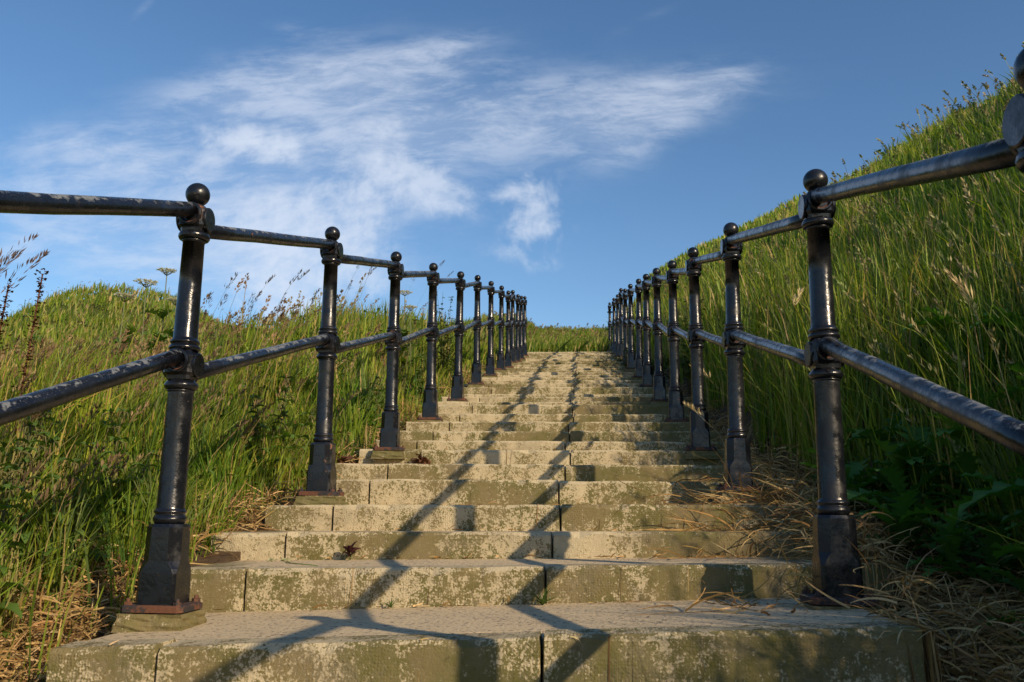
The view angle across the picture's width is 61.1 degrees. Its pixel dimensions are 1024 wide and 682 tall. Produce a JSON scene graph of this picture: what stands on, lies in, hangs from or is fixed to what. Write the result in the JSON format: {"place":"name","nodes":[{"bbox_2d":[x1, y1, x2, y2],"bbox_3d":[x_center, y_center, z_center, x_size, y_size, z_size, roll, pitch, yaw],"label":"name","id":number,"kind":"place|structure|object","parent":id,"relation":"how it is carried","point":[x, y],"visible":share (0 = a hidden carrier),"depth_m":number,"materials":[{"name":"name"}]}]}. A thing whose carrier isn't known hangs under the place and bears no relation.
{"place":"outdoors","nodes":[
{"label":"outdoors","id":0,"kind":"place"},
{"bbox_2d":[0,71,1023,681],"bbox_3d":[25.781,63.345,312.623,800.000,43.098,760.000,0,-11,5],"label":"ground","id":1,"kind":"structure","parent":0,"point":[224,556],"depth_m":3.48,"materials":[{"name":"green plant"}]},
{"bbox_2d":[0,279,13,384],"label":"dock","id":2,"kind":"object","parent":1,"relation":"on","point":[2,315],"visible":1,"depth_m":3.24,"materials":[{"name":"brown plant"}]},
{"bbox_2d":[0,250,21,270],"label":"grass stalk","id":3,"kind":"object","parent":1,"relation":"on","point":[6,258],"depth_m":3.66,"materials":[{"name":"brown plant"}]},
{"bbox_2d":[0,446,37,618],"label":"nettle","id":4,"kind":"object","parent":1,"relation":"on","point":[14,607],"visible":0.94,"depth_m":2.54,"materials":[{"name":"green plant"}]},
{"bbox_2d":[0,232,38,275],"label":"grass stalk","id":5,"kind":"object","parent":1,"relation":"on","point":[15,252],"depth_m":3.56,"materials":[{"name":"brown plant"}]},
{"bbox_2d":[0,249,49,293],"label":"grass stalk","id":6,"kind":"object","parent":1,"relation":"on","point":[46,252],"depth_m":3.43,"materials":[{"name":"brown plant"}]},
{"bbox_2d":[7,268,48,471],"bbox_3d":[-1.960,0.151,3.504,0.091,0.912,0.082,0,-11,5],"label":"dock","id":7,"kind":"object","parent":1,"relation":"on","point":[28,355],"visible":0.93,"depth_m":3.54,"materials":[{"name":"brown plant"}]},
{"bbox_2d":[7,410,64,516],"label":"nettle","id":8,"kind":"object","parent":1,"relation":"on","point":[50,441],"visible":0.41,"depth_m":3.16,"materials":[{"name":"green plant"}]},
{"bbox_2d":[0,416,95,569],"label":"nettle","id":9,"kind":"object","parent":1,"relation":"on","point":[25,537],"visible":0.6,"depth_m":2.90,"materials":[{"name":"green plant"}]},
{"bbox_2d":[91,292,135,366],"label":"hogweed","id":10,"kind":"object","parent":1,"relation":"on","point":[124,295],"visible":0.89,"depth_m":5.98,"materials":[{"name":"green plant"}]},
{"bbox_2d":[7,279,224,329],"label":"yellow flowers","id":11,"kind":"object","parent":1,"relation":"on","point":[101,308],"visible":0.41,"depth_m":20.81,"materials":[{"name":"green plant"}]},
{"bbox_2d":[90,408,158,540],"bbox_3d":[-1.504,0.522,3.371,0.242,0.512,0.223,5,-12,-22],"label":"nettle","id":12,"kind":"object","parent":1,"relation":"on","point":[115,438],"visible":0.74,"depth_m":3.35,"materials":[{"name":"green plant"}]},
{"bbox_2d":[115,278,157,358],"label":"hogweed","id":13,"kind":"object","parent":1,"relation":"on","point":[132,329],"visible":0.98,"depth_m":6.41,"materials":[{"name":"green plant"}]},
{"bbox_2d":[139,267,176,347],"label":"hogweed","id":14,"kind":"object","parent":1,"relation":"on","point":[162,315],"visible":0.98,"depth_m":6.98,"materials":[{"name":"green plant"}]},
{"bbox_2d":[151,297,176,352],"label":"hogweed","id":15,"kind":"object","parent":1,"relation":"on","point":[170,331],"visible":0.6,"depth_m":6.52,"materials":[{"name":"green plant"}]},
{"bbox_2d":[203,294,227,386],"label":"grass stalk","id":16,"kind":"object","parent":1,"relation":"on","point":[219,315],"depth_m":5.81,"materials":[{"name":"plant"}]},
{"bbox_2d":[199,272,237,340],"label":"grass stalk","id":17,"kind":"object","parent":1,"relation":"on","point":[236,274],"depth_m":5.54,"materials":[{"name":"brown plant"}]},
{"bbox_2d":[210,275,275,392],"bbox_3d":[-1.758,0.055,5.589,0.407,1.046,0.029,3,-11,-13],"label":"grass stalk","id":18,"kind":"object","parent":1,"relation":"on","point":[269,279],"depth_m":5.63,"materials":[{"name":"plant"}]},
{"bbox_2d":[232,394,273,474],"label":"nettle","id":19,"kind":"object","parent":1,"relation":"on","point":[255,430],"visible":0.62,"depth_m":4.66,"materials":[{"name":"green plant"}]},
{"bbox_2d":[242,270,301,401],"bbox_3d":[-1.636,0.030,5.853,0.395,1.080,0.031,0,-11,5],"label":"grass stalk","id":20,"kind":"object","parent":1,"relation":"on","point":[275,310],"depth_m":5.92,"materials":[{"name":"brown plant"}]},
{"bbox_2d":[257,293,286,383],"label":"grass stalk","id":21,"kind":"object","parent":1,"relation":"on","point":[272,325],"depth_m":6.31,"materials":[{"name":"plant"}]},
{"bbox_2d":[246,376,316,472],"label":"nettle","id":22,"kind":"object","parent":1,"relation":"on","point":[284,433],"visible":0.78,"depth_m":4.85,"materials":[{"name":"green plant"}]},
{"bbox_2d":[264,288,319,404],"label":"grass stalk","id":23,"kind":"object","parent":1,"relation":"on","point":[296,321],"depth_m":6.26,"materials":[{"name":"brown plant"}]},
{"bbox_2d":[286,295,315,387],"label":"grass stalk","id":24,"kind":"object","parent":1,"relation":"on","point":[304,323],"depth_m":5.44,"materials":[{"name":"plant"}]},
{"bbox_2d":[336,453,358,463],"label":"dead weed","id":25,"kind":"object","parent":1,"relation":"on","point":[343,459],"visible":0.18,"depth_m":5.28,"materials":[{"name":"brown plant"}]},
{"bbox_2d":[356,376,384,435],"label":"nettle","id":26,"kind":"object","parent":1,"relation":"on","point":[371,396],"visible":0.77,"depth_m":6.72,"materials":[{"name":"green plant"}]},
{"bbox_2d":[400,290,419,357],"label":"hogweed","id":27,"kind":"object","parent":1,"relation":"on","point":[403,332],"visible":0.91,"depth_m":9.83,"materials":[{"name":"green plant"}]},
{"bbox_2d":[399,305,426,378],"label":"hogweed","id":28,"kind":"object","parent":1,"relation":"on","point":[411,307],"visible":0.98,"depth_m":9.60,"materials":[{"name":"green plant"}]},
{"bbox_2d":[410,354,426,398],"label":"nettle","id":29,"kind":"object","parent":1,"relation":"on","point":[420,372],"visible":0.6,"depth_m":8.79,"materials":[{"name":"green plant"}]},
{"bbox_2d":[436,291,454,380],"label":"tall weed","id":30,"kind":"object","parent":1,"relation":"on","point":[441,352],"visible":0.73,"depth_m":10.79,"materials":[{"name":"green plant"}]},
{"bbox_2d":[444,357,453,383],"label":"nettle","id":31,"kind":"object","parent":1,"relation":"on","point":[451,365],"visible":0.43,"depth_m":10.85,"materials":[{"name":"green plant"}]},
{"bbox_2d":[46,352,925,681],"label":"staircase","id":32,"kind":"structure","parent":1,"relation":"on","point":[268,620],"depth_m":2.84,"materials":[{"name":"concrete"}]},
{"bbox_2d":[0,183,528,632],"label":"railing","id":33,"kind":"object","parent":32,"relation":"on","point":[162,603],"visible":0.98,"depth_m":2.69,"materials":[{"name":"black metal"}]},
{"bbox_2d":[266,558,317,565],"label":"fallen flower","id":34,"kind":"object","parent":32,"relation":"on","point":[286,561],"visible":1,"depth_m":3.00,"materials":[{"name":"beige plant"}]},
{"bbox_2d":[343,541,360,559],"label":"dock seedling","id":35,"kind":"object","parent":32,"relation":"on","point":[350,550],"visible":1,"depth_m":3.36,"materials":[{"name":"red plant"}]},
{"bbox_2d":[381,597,400,607],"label":"grass tuft","id":36,"kind":"object","parent":32,"relation":"on","point":[391,605],"visible":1,"depth_m":2.80,"materials":[{"name":"green plant"}]},
{"bbox_2d":[412,453,431,463],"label":"dead weed","id":37,"kind":"object","parent":32,"relation":"on","point":[420,459],"visible":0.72,"depth_m":5.36,"materials":[{"name":"brown plant"}]},
{"bbox_2d":[524,585,563,604],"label":"grass tuft","id":38,"kind":"object","parent":32,"relation":"on","point":[542,601],"visible":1,"depth_m":2.75,"materials":[{"name":"green plant"}]},
{"bbox_2d":[607,48,1023,611],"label":"railing","id":39,"kind":"object","parent":32,"relation":"on","point":[826,354],"visible":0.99,"depth_m":2.58,"materials":[{"name":"black metal"}]},
{"bbox_2d":[0,41,1023,592],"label":"seed heads","id":40,"kind":"object","parent":1,"relation":"on","point":[50,347],"visible":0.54,"depth_m":5.24,"materials":[{"name":"green plant"}]},
{"bbox_2d":[0,90,1023,637],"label":"undergrowth","id":41,"kind":"object","parent":1,"relation":"on","point":[98,556],"visible":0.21,"depth_m":3.50,"materials":[{"name":"green plant"}]},
{"bbox_2d":[663,353,679,378],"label":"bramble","id":42,"kind":"object","parent":1,"relation":"on","point":[667,364],"visible":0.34,"depth_m":10.60,"materials":[{"name":"green plant"}]},
{"bbox_2d":[679,285,712,396],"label":"tall weed","id":43,"kind":"object","parent":1,"relation":"on","point":[686,373],"visible":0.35,"depth_m":9.02,"materials":[{"name":"green plant"}]},
{"bbox_2d":[683,401,724,445],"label":"grass stalk","id":44,"kind":"object","parent":1,"relation":"on","point":[690,406],"depth_m":5.24,"materials":[{"name":"beige plant"}]},
{"bbox_2d":[782,286,803,373],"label":"grass stalk","id":45,"kind":"object","parent":1,"relation":"on","point":[799,291],"depth_m":4.68,"materials":[{"name":"beige plant"}]},
{"bbox_2d":[794,447,888,514],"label":"sow thistle","id":46,"kind":"object","parent":1,"relation":"on","point":[853,474],"visible":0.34,"depth_m":3.68,"materials":[{"name":"green plant"}]},
{"bbox_2d":[846,410,921,442],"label":"sow thistle","id":47,"kind":"object","parent":1,"relation":"on","point":[865,434],"visible":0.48,"depth_m":3.76,"materials":[{"name":"green plant"}]},
{"bbox_2d":[866,439,941,508],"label":"sow thistle","id":48,"kind":"object","parent":1,"relation":"on","point":[900,462],"visible":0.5,"depth_m":3.41,"materials":[{"name":"green plant"}]},
{"bbox_2d":[847,460,974,517],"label":"sow thistle","id":49,"kind":"object","parent":1,"relation":"on","point":[892,475],"visible":0.48,"depth_m":3.18,"materials":[{"name":"green plant"}]},
{"bbox_2d":[858,421,969,494],"bbox_3d":[1.587,0.466,3.465,0.539,0.319,0.437,-8,-14,37],"label":"sow thistle","id":50,"kind":"object","parent":1,"relation":"on","point":[912,445],"visible":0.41,"depth_m":3.43,"materials":[{"name":"green plant"}]},
{"bbox_2d":[849,486,981,554],"bbox_3d":[1.413,0.640,3.086,0.403,0.238,0.327,-3,-11,17],"label":"sow thistle","id":51,"kind":"object","parent":1,"relation":"on","point":[906,500],"visible":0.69,"depth_m":3.04,"materials":[{"name":"green plant"}]},
{"bbox_2d":[903,306,995,388],"bbox_3d":[1.973,0.025,3.861,0.433,0.425,0.390,-2,-11,14],"label":"sow thistle","id":52,"kind":"object","parent":1,"relation":"on","point":[939,319],"visible":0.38,"depth_m":3.87,"materials":[{"name":"green plant"}]},
{"bbox_2d":[899,496,1006,594],"bbox_3d":[1.437,0.658,2.825,0.336,0.330,0.303,-2,-11,12],"label":"sow thistle","id":53,"kind":"object","parent":1,"relation":"on","point":[954,543],"visible":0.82,"depth_m":2.79,"materials":[{"name":"green plant"}]},
{"bbox_2d":[951,96,972,115],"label":"bramble","id":54,"kind":"object","parent":1,"relation":"on","point":[961,106],"visible":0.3,"depth_m":14.51,"materials":[{"name":"green plant"}]},
{"bbox_2d":[927,412,1006,481],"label":"sow thistle","id":55,"kind":"object","parent":1,"relation":"on","point":[955,431],"visible":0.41,"depth_m":3.24,"materials":[{"name":"green plant"}]},
{"bbox_2d":[925,450,1012,514],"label":"sow thistle","id":56,"kind":"object","parent":1,"relation":"on","point":[965,459],"visible":0.52,"depth_m":3.04,"materials":[{"name":"green plant"}]},
{"bbox_2d":[924,525,1023,600],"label":"sow thistle","id":57,"kind":"object","parent":1,"relation":"on","point":[990,539],"visible":0.72,"depth_m":2.65,"materials":[{"name":"green plant"}]},
{"bbox_2d":[931,306,1021,359],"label":"sow thistle","id":58,"kind":"object","parent":1,"relation":"on","point":[977,332],"visible":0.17,"depth_m":3.87,"materials":[{"name":"green plant"}]},
{"bbox_2d":[936,344,1017,395],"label":"sow thistle","id":59,"kind":"object","parent":1,"relation":"on","point":[992,355],"visible":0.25,"depth_m":3.52,"materials":[{"name":"green plant"}]},
{"bbox_2d":[942,268,1014,417],"bbox_3d":[1.523,0.002,2.838,0.187,0.509,0.058,0,-11,5],"label":"grass stalk","id":60,"kind":"object","parent":1,"relation":"on","point":[954,279],"depth_m":2.86,"materials":[{"name":"plant"}]},
{"bbox_2d":[957,382,1020,432],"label":"sow thistle","id":61,"kind":"object","parent":1,"relation":"on","point":[973,390],"visible":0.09,"depth_m":3.35,"materials":[{"name":"green plant"}]},
{"bbox_2d":[957,477,1023,520],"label":"sow thistle","id":62,"kind":"object","parent":1,"relation":"on","point":[997,487],"visible":1,"depth_m":2.46,"materials":[{"name":"green plant"}]},
{"bbox_2d":[961,465,1023,532],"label":"sow thistle","id":63,"kind":"object","parent":1,"relation":"on","point":[980,521],"visible":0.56,"depth_m":2.80,"materials":[{"name":"green plant"}]},
{"bbox_2d":[964,542,1023,637],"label":"sow thistle","id":64,"kind":"object","parent":1,"relation":"on","point":[1018,583],"visible":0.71,"depth_m":2.30,"materials":[{"name":"green plant"}]},
{"bbox_2d":[970,304,1023,374],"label":"sow thistle","id":65,"kind":"object","parent":1,"relation":"on","point":[1010,316],"visible":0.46,"depth_m":3.53,"materials":[{"name":"green plant"}]},
{"bbox_2d":[979,317,1023,361],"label":"sow thistle","id":66,"kind":"object","parent":1,"relation":"on","point":[1001,320],"visible":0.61,"depth_m":3.38,"materials":[{"name":"green plant"}]},
{"bbox_2d":[986,384,1023,419],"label":"sow thistle","id":67,"kind":"object","parent":1,"relation":"on","point":[1010,387],"visible":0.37,"depth_m":3.11,"materials":[{"name":"green plant"}]},
{"bbox_2d":[1000,462,1023,531],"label":"sow thistle","id":68,"kind":"object","parent":1,"relation":"on","point":[1018,516],"visible":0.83,"depth_m":2.61,"materials":[{"name":"green plant"}]},
{"bbox_2d":[1007,361,1023,393],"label":"sow thistle","id":69,"kind":"object","parent":1,"relation":"on","point":[1016,366],"visible":0.41,"depth_m":2.77,"materials":[{"name":"green plant"}]},
{"bbox_2d":[0,358,1023,681],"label":"dry grass","id":70,"kind":"structure","parent":0,"point":[944,618],"depth_m":2.70,"materials":[{"name":"beige plant"}]},
{"bbox_2d":[0,0,1023,331],"label":"sky","id":71,"kind":"structure","parent":0,"point":[557,154],"materials":[{"name":"blue"}]},
{"bbox_2d":[621,335,643,367],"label":"tall weed","id":72,"kind":"object","parent":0,"point":[625,365],"visible":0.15,"depth_m":14.12,"materials":[{"name":"green plant"}]},
{"bbox_2d":[651,357,666,374],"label":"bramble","id":73,"kind":"object","parent":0,"point":[653,367],"visible":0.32,"depth_m":12.40,"materials":[{"name":"green plant"}]}
]}

